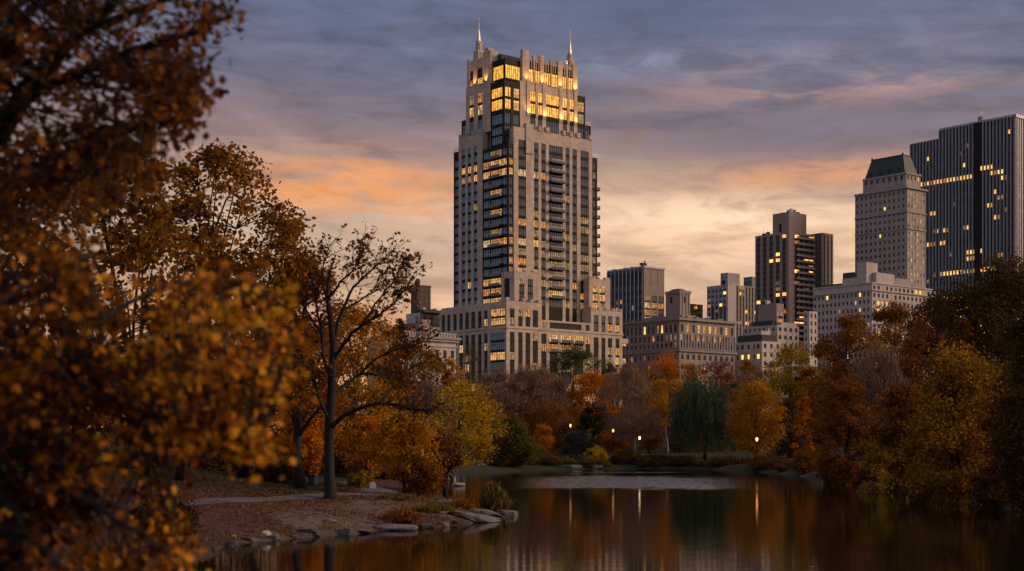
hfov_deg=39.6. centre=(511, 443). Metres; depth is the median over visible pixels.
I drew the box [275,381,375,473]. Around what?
tree
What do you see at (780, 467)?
bramble
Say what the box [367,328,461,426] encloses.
building
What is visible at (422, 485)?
shrub
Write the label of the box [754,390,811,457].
tree
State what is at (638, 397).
pale limbed tree
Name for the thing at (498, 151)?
window
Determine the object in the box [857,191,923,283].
windows
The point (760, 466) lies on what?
bramble
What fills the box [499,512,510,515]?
stone
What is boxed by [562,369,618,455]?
tree
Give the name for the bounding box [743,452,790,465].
shrub
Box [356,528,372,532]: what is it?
stone
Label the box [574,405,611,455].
tree
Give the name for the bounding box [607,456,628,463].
bramble
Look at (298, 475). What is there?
oak tree
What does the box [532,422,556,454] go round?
tree
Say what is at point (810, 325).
apartment house
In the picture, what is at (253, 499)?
path
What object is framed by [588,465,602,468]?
rock
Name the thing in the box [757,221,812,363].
windows
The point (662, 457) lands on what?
shrub
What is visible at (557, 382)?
bare tree
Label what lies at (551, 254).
window
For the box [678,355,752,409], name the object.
tree
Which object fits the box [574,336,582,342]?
window
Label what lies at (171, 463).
shrub
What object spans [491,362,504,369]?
window
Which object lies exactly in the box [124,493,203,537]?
shrub
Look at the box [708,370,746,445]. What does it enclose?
tree
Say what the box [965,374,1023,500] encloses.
tree
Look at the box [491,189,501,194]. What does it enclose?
window
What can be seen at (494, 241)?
window
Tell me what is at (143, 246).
oak tree
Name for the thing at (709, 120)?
sky
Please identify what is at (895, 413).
tree
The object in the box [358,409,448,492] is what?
tree
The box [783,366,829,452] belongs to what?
tree
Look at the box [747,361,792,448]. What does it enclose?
tree
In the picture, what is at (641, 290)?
windows
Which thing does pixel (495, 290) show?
window
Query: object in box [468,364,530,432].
bare tree
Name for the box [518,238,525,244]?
window
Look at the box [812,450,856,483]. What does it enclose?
shrub
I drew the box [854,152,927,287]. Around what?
hotel tower
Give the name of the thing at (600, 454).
shrub
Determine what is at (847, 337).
tree
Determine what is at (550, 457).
bramble
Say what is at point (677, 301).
roof tower
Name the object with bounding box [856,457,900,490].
shrub
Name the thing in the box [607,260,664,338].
office block
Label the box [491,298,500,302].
window
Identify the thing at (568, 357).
tree
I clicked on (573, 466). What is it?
rock
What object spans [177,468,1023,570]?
water
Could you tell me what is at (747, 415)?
tree
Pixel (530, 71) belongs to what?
window
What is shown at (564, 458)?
shrub
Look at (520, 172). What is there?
window
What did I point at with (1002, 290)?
tree
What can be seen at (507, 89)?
window
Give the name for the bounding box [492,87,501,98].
window
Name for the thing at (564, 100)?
window
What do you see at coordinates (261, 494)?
fallen leaves
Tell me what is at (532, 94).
window
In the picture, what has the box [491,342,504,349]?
window
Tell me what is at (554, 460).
bramble
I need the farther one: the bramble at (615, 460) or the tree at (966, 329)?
the bramble at (615, 460)
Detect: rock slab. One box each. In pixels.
[373,524,417,530]
[436,499,454,503]
[447,511,463,515]
[457,512,500,522]
[469,509,502,516]
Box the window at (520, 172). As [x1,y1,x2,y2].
[518,169,525,176]
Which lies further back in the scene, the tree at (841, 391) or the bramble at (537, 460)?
the bramble at (537, 460)
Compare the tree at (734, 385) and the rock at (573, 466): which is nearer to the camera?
the rock at (573, 466)
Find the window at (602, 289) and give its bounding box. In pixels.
[600,286,604,292]
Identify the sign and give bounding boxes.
[370,482,375,488]
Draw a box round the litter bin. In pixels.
[308,473,317,486]
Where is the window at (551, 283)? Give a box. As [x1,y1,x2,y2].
[549,281,561,286]
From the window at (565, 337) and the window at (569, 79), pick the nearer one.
the window at (565, 337)
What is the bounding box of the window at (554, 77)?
[552,74,556,86]
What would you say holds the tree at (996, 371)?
on the ground at (315, 522)
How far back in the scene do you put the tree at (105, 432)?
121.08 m
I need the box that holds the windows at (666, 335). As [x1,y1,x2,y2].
[627,335,732,437]
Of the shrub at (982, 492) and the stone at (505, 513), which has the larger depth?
the shrub at (982, 492)
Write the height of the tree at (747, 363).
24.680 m
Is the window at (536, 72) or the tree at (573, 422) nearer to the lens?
the tree at (573, 422)
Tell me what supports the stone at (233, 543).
on the ground at (315, 522)
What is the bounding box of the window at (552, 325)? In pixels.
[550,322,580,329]
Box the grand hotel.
[812,262,933,433]
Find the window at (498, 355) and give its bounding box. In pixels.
[491,352,504,359]
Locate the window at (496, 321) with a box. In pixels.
[492,317,504,324]
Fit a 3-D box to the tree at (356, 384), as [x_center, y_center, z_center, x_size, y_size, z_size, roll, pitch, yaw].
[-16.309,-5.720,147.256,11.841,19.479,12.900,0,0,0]
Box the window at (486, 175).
[484,172,489,178]
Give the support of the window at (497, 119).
in the apartment tower at (529, 285)
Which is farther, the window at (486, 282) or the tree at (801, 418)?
the window at (486, 282)
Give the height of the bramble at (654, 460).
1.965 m
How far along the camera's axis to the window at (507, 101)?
511.58 m
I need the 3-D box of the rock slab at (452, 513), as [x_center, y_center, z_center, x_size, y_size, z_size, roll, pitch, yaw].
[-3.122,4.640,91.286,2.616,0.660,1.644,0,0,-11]
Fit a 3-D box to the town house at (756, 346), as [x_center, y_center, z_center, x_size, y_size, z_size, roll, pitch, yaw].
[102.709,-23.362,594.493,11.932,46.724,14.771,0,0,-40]
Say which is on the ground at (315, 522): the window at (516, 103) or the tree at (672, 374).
the tree at (672, 374)
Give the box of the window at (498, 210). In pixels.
[491,209,501,214]
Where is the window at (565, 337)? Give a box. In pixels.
[561,335,570,341]
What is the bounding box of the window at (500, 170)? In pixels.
[491,169,501,175]
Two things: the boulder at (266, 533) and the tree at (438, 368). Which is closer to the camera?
the boulder at (266, 533)
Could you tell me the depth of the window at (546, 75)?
525.89 m
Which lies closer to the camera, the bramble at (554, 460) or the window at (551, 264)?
the bramble at (554, 460)
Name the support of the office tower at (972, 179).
on the ground at (315, 522)
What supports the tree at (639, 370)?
on the ground at (315, 522)
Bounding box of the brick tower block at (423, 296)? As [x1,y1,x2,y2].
[411,278,430,313]
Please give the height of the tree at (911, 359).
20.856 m
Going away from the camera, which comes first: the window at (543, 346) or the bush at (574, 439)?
the bush at (574, 439)
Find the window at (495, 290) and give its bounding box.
[491,288,500,293]
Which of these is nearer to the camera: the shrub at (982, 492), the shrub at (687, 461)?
the shrub at (982, 492)
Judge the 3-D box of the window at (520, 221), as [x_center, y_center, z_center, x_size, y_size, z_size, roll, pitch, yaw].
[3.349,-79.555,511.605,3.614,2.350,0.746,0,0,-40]
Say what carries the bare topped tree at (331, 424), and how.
on the ground at (315, 522)
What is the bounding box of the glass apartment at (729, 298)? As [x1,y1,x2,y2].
[707,273,754,342]
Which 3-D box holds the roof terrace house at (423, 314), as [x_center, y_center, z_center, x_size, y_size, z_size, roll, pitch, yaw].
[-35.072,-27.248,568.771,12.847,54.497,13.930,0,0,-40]
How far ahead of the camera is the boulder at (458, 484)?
166.21 m
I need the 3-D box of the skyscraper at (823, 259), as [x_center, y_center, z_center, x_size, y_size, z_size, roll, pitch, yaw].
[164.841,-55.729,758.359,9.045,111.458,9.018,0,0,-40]
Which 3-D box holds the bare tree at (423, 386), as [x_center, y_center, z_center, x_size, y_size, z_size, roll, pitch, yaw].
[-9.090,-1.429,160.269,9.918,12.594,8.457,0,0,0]
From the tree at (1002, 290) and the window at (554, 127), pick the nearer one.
the tree at (1002, 290)
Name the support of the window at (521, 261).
in the apartment tower at (529, 285)
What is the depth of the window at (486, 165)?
516.92 m
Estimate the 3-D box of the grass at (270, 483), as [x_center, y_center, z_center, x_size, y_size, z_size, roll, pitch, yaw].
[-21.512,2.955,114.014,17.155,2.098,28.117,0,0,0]
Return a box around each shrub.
[106,449,187,467]
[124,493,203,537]
[164,447,238,470]
[246,461,292,481]
[344,463,377,487]
[372,491,419,499]
[378,505,422,522]
[398,459,448,496]
[408,502,455,512]
[440,497,476,509]
[475,481,515,510]
[499,449,523,466]
[531,441,555,463]
[539,455,574,462]
[582,445,609,464]
[607,446,641,463]
[636,456,656,465]
[640,452,675,462]
[668,455,704,464]
[704,454,749,465]
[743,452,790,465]
[785,445,825,472]
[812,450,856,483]
[856,441,898,491]
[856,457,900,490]
[896,464,971,502]
[958,462,1008,506]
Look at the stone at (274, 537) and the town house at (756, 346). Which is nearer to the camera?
the stone at (274, 537)
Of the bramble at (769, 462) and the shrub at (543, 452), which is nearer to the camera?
the bramble at (769, 462)
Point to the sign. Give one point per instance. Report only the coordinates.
(372, 485)
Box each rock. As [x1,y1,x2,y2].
[323,519,336,523]
[498,510,518,515]
[562,465,581,468]
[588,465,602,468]
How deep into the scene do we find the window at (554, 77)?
528.08 m
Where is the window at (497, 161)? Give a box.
[491,159,501,165]
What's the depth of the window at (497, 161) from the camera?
512.08 m
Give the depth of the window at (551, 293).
521.29 m
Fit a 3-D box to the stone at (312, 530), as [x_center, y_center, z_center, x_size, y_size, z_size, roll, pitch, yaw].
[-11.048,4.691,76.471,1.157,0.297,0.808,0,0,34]
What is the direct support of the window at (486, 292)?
in the apartment tower at (529, 285)
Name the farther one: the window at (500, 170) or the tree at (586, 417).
the window at (500, 170)
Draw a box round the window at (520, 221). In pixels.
[518,218,525,225]
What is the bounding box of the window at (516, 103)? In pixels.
[514,100,518,110]
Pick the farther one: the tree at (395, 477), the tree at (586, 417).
the tree at (586, 417)
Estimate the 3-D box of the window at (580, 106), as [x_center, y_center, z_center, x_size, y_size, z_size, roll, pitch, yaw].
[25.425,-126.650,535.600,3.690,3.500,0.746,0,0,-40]
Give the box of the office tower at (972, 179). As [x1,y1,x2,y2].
[910,111,1023,390]
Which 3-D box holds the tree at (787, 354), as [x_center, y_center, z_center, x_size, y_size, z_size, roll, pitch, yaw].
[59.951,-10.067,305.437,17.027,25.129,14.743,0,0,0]
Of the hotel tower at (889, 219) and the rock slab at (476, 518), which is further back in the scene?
the hotel tower at (889, 219)
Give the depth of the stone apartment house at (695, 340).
570.85 m
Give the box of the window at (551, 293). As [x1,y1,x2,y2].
[549,290,561,296]
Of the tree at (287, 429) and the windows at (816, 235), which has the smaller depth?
the tree at (287, 429)
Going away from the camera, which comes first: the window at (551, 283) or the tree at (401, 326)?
the tree at (401, 326)
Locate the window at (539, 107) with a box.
[538,105,541,114]
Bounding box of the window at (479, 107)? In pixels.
[478,105,481,114]
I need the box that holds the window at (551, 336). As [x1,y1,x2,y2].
[550,334,556,341]
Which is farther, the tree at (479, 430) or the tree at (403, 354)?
the tree at (479, 430)
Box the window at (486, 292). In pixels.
[484,289,489,295]
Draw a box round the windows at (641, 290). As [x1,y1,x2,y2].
[610,290,641,338]
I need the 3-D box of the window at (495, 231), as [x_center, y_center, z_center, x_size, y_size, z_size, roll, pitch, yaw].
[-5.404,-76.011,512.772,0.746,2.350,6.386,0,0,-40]
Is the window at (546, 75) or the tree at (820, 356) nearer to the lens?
the tree at (820, 356)
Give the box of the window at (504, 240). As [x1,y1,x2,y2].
[502,237,506,243]
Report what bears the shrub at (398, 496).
on the ground at (315, 522)
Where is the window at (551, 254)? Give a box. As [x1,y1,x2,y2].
[549,252,561,257]
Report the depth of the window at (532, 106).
519.26 m
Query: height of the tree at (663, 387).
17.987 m
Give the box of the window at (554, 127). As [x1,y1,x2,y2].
[546,121,558,133]
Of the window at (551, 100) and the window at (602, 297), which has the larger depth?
the window at (602, 297)
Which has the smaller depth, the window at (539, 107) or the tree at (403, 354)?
the tree at (403, 354)
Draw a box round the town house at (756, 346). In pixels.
[735,331,780,427]
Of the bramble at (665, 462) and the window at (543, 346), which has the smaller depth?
the bramble at (665, 462)
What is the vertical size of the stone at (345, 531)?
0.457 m
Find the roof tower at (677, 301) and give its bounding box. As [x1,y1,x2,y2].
[665,289,690,315]
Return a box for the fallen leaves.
[23,472,502,553]
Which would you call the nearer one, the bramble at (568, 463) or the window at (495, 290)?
the bramble at (568, 463)
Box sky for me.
[0,0,1023,433]
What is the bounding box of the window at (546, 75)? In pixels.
[544,72,549,85]
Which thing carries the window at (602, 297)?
in the apartment tower at (529, 285)
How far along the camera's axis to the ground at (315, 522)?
88.41 m
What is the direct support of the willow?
on the ground at (315, 522)
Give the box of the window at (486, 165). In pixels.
[484,162,489,169]
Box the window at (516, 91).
[514,88,518,97]
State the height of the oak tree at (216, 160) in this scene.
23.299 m
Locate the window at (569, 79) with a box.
[568,78,571,90]
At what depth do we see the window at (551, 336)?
514.09 m
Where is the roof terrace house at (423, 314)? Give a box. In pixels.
[406,307,438,334]
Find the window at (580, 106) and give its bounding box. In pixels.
[577,102,583,111]
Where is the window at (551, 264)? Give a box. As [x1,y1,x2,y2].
[549,261,561,267]
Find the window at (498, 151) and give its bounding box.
[491,149,501,155]
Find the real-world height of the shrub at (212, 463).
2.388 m
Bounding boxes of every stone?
[211,546,222,549]
[225,541,237,545]
[242,537,257,541]
[268,534,279,540]
[295,528,317,532]
[334,528,352,534]
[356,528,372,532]
[420,523,434,528]
[437,522,449,525]
[445,520,458,523]
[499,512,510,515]
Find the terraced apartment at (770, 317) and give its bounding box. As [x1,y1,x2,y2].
[743,300,798,434]
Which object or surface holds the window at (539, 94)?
in the apartment tower at (529, 285)
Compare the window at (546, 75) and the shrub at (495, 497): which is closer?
the shrub at (495, 497)
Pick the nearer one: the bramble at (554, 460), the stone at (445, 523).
the stone at (445, 523)
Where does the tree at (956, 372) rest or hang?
on the ground at (315, 522)
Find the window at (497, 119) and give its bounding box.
[492,114,501,125]
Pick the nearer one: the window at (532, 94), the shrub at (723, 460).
the shrub at (723, 460)
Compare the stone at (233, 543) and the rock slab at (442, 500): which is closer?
the stone at (233, 543)
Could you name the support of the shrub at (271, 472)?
on the ground at (315, 522)
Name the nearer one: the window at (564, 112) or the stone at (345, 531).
the stone at (345, 531)
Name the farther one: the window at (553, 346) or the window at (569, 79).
the window at (569, 79)
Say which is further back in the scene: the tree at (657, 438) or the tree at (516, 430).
the tree at (657, 438)
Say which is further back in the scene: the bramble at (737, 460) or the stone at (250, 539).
the bramble at (737, 460)
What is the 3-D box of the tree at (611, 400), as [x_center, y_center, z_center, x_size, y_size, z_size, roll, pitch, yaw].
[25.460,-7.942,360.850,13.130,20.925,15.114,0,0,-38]
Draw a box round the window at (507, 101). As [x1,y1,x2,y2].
[505,99,509,108]
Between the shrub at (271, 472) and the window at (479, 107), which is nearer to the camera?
the shrub at (271, 472)
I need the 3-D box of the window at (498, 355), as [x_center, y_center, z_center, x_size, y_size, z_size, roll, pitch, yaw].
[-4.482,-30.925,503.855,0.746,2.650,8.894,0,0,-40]
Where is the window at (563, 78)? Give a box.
[562,76,565,88]
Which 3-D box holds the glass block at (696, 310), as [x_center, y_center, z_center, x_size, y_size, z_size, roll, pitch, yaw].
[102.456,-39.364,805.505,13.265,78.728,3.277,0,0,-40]
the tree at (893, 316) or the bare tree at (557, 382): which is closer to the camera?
the tree at (893, 316)
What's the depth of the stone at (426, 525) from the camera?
83.51 m
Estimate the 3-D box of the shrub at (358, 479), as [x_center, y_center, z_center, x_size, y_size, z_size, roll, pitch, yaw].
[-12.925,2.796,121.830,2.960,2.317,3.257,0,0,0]
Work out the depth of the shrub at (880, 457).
145.75 m
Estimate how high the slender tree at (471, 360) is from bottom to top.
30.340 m
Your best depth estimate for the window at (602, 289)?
532.74 m
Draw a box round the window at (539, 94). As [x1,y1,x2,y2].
[538,93,541,102]
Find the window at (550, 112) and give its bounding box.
[546,107,558,118]
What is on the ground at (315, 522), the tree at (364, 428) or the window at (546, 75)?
the tree at (364, 428)
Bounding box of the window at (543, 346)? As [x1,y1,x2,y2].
[541,344,545,350]
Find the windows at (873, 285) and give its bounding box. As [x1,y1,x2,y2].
[815,285,928,381]
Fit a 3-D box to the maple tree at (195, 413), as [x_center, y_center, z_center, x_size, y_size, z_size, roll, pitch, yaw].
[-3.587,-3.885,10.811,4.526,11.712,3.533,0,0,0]
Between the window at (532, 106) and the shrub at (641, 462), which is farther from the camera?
the window at (532, 106)
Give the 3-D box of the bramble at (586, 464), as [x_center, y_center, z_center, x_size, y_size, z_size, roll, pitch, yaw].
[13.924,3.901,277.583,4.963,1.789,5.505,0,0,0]
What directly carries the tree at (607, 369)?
on the ground at (315, 522)
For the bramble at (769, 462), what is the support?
on the ground at (315, 522)
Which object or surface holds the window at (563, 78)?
in the apartment tower at (529, 285)
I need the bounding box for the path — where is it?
[33,481,396,506]
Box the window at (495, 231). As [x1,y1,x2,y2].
[491,228,501,234]
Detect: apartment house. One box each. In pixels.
[624,315,737,437]
[804,311,816,395]
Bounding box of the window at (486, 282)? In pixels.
[484,279,489,285]
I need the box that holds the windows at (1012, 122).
[912,122,1023,390]
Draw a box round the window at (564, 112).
[563,110,566,119]
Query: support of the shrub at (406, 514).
on the ground at (315, 522)
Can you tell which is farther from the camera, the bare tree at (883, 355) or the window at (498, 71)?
the window at (498, 71)
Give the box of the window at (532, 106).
[530,104,534,113]
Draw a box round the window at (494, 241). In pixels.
[491,238,501,244]
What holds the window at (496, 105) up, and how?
in the apartment tower at (529, 285)
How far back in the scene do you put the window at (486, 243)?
516.92 m
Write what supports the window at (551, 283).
in the apartment tower at (529, 285)
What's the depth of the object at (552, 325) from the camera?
518.12 m
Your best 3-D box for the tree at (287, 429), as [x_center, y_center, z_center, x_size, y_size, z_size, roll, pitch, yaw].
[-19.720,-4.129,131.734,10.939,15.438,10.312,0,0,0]
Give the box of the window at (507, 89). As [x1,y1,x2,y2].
[505,87,509,96]
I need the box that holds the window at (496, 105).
[492,99,501,110]
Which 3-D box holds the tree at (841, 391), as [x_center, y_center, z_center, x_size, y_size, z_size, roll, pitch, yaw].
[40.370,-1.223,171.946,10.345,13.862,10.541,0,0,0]
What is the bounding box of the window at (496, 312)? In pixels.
[492,308,504,316]
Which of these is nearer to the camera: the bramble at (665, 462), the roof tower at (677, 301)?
the bramble at (665, 462)
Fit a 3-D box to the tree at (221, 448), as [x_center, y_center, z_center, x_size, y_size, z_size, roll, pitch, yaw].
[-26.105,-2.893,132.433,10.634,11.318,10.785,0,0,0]
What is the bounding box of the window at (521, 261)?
[518,258,525,264]
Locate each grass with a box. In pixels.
[106,467,358,494]
[144,491,508,554]
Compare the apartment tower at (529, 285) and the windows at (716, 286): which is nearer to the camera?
the apartment tower at (529, 285)
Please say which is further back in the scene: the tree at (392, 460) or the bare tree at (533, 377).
the bare tree at (533, 377)
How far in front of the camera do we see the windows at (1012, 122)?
928.62 m
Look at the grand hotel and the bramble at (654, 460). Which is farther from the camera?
the grand hotel
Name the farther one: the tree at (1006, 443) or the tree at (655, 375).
the tree at (655, 375)
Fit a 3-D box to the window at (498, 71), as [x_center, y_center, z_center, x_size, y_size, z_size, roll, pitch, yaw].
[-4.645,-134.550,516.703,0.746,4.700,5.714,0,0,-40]
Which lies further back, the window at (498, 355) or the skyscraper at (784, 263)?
the skyscraper at (784, 263)
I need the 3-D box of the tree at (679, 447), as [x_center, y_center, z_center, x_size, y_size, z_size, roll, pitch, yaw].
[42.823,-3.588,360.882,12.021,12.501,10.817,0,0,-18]
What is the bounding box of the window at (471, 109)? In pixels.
[470,107,473,117]
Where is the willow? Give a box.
[664,375,747,460]
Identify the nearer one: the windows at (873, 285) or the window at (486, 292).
the window at (486, 292)
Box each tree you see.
[0,0,251,273]
[0,148,261,503]
[0,216,317,570]
[0,370,155,465]
[109,357,229,455]
[127,137,315,480]
[190,366,286,471]
[231,211,344,478]
[243,320,356,452]
[246,246,366,489]
[263,218,458,498]
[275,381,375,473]
[276,424,335,484]
[310,295,411,472]
[336,390,427,480]
[338,415,399,487]
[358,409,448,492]
[365,337,438,409]
[378,318,409,401]
[397,378,473,478]
[405,422,463,487]
[406,346,462,470]
[419,376,510,497]
[434,356,471,475]
[435,368,458,468]
[455,343,486,428]
[462,393,515,458]
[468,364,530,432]
[481,413,545,466]
[493,360,571,436]
[519,399,573,454]
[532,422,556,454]
[535,375,572,451]
[538,339,613,433]
[554,408,611,452]
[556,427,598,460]
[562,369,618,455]
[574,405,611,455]
[587,372,635,452]
[593,363,665,453]
[596,407,635,452]
[598,361,623,433]
[618,360,643,444]
[627,399,671,452]
[634,368,668,449]
[641,376,697,453]
[642,350,686,445]
[663,424,701,452]
[672,363,708,435]
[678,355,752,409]
[685,404,744,451]
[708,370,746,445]
[719,377,790,456]
[725,381,744,450]
[735,358,762,439]
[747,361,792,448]
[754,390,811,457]
[756,338,827,444]
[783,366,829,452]
[789,396,814,454]
[790,336,840,456]
[795,310,898,456]
[801,378,882,484]
[841,339,908,460]
[853,381,940,488]
[858,299,933,453]
[875,311,942,460]
[891,338,1010,504]
[896,247,1023,439]
[900,290,961,460]
[929,319,1008,454]
[936,357,1018,480]
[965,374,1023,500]
[974,307,1023,518]
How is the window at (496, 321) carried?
in the apartment tower at (529, 285)
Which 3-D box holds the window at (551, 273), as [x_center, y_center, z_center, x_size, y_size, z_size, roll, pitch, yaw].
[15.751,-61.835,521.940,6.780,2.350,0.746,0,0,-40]
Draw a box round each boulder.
[261,530,271,536]
[451,482,464,485]
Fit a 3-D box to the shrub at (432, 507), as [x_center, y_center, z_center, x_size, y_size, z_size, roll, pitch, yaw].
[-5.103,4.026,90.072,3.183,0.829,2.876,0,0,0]
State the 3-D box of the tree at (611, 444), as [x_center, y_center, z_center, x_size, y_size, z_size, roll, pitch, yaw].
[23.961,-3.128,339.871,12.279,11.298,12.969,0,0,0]
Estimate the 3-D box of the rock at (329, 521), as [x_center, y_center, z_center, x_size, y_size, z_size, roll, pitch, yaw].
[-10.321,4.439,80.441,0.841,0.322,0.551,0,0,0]
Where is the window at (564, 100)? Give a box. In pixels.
[563,98,566,107]
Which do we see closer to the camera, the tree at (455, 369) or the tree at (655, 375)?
the tree at (455, 369)
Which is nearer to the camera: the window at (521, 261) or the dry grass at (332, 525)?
the dry grass at (332, 525)
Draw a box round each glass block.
[690,304,702,318]
[744,277,754,286]
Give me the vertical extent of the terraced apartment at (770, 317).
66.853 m
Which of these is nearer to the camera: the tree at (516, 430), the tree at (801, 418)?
the tree at (801, 418)
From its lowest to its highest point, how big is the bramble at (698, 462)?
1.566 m
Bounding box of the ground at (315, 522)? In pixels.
[1,435,1010,570]
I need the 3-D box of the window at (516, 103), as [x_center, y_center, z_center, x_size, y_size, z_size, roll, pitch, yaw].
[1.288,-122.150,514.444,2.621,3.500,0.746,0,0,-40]
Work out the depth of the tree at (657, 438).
344.16 m
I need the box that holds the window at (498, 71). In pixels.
[493,65,502,80]
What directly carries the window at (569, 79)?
in the apartment tower at (529, 285)
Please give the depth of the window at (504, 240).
509.09 m
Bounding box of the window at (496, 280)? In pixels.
[491,278,500,283]
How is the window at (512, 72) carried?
in the apartment tower at (529, 285)
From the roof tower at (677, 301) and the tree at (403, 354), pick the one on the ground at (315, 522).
the tree at (403, 354)
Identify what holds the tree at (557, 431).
on the ground at (315, 522)
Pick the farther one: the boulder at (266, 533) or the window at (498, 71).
the window at (498, 71)
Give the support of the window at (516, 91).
in the apartment tower at (529, 285)
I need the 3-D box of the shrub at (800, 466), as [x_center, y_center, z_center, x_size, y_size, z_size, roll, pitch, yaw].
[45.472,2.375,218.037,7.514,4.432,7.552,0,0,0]
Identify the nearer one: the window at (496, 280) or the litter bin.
the litter bin
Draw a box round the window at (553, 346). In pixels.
[550,344,556,351]
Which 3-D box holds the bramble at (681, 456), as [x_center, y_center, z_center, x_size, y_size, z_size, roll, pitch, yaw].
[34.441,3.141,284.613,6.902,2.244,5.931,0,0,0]
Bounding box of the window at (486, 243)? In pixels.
[484,240,489,247]
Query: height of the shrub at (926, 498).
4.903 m
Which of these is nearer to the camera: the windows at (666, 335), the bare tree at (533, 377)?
the bare tree at (533, 377)
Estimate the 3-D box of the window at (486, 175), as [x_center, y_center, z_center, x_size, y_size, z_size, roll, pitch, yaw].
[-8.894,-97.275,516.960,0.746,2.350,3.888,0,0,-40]
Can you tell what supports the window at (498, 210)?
in the apartment tower at (529, 285)
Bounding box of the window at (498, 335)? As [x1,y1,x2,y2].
[491,332,504,339]
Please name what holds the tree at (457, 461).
on the ground at (315, 522)
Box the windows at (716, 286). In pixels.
[708,286,752,341]
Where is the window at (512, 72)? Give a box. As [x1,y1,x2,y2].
[506,65,519,79]
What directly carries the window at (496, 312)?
in the apartment tower at (529, 285)
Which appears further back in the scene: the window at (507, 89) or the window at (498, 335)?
the window at (507, 89)
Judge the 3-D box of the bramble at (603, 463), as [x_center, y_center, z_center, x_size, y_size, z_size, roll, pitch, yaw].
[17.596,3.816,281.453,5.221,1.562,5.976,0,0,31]
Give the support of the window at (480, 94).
in the apartment tower at (529, 285)
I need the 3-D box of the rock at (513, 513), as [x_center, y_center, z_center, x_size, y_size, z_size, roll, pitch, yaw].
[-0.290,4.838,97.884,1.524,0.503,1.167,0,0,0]
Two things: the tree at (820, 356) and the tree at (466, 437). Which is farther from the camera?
the tree at (820, 356)
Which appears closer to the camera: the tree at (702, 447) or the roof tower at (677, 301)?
the tree at (702, 447)
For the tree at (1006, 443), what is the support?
on the ground at (315, 522)
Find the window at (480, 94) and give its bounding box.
[478,93,481,102]
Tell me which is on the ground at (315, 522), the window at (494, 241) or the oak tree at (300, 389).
the oak tree at (300, 389)
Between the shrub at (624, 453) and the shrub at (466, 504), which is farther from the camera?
the shrub at (624, 453)
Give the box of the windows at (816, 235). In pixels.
[816,235,831,287]
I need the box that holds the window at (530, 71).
[529,69,532,81]
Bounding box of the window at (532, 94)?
[530,91,534,101]
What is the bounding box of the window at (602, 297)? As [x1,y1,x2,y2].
[600,295,604,301]
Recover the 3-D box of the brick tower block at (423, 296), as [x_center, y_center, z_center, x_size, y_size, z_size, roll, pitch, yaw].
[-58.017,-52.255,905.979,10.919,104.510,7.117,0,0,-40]
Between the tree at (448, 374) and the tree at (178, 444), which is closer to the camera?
the tree at (178, 444)
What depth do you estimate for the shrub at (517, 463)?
260.48 m
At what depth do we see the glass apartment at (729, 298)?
806.27 m
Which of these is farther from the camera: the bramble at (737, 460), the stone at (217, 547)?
the bramble at (737, 460)
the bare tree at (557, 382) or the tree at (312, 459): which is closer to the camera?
the tree at (312, 459)
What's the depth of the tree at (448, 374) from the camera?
204.73 m
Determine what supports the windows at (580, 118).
in the apartment tower at (529, 285)
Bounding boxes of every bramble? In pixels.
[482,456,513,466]
[526,457,540,464]
[540,455,557,464]
[546,457,562,465]
[561,458,577,464]
[574,459,595,467]
[588,459,611,465]
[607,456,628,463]
[645,457,663,465]
[654,457,678,464]
[668,454,698,461]
[691,458,709,464]
[732,458,750,463]
[745,462,770,469]
[758,456,786,467]
[766,462,787,471]
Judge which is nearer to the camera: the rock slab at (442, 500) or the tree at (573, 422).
the rock slab at (442, 500)
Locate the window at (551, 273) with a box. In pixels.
[549,271,561,277]
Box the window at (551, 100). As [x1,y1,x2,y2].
[546,95,558,105]
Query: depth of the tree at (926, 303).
204.17 m
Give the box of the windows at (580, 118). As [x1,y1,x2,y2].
[442,61,625,435]
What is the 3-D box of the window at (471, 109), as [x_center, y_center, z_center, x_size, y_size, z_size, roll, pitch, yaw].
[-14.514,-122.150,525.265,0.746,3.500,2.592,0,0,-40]
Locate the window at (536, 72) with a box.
[535,70,538,83]
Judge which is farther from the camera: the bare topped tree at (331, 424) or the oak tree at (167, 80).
the bare topped tree at (331, 424)
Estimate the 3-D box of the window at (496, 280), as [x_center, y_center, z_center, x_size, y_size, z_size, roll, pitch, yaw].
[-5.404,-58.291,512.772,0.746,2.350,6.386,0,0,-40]
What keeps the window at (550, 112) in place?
in the apartment tower at (529, 285)
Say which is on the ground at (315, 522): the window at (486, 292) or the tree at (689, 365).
the tree at (689, 365)
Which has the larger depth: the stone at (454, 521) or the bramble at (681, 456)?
the bramble at (681, 456)
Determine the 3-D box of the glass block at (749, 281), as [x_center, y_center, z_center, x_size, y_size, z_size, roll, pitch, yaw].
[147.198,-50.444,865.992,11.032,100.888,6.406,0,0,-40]
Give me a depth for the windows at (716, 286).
808.57 m
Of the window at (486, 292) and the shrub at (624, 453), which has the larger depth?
the window at (486, 292)
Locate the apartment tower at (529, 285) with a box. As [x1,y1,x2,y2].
[439,30,627,437]

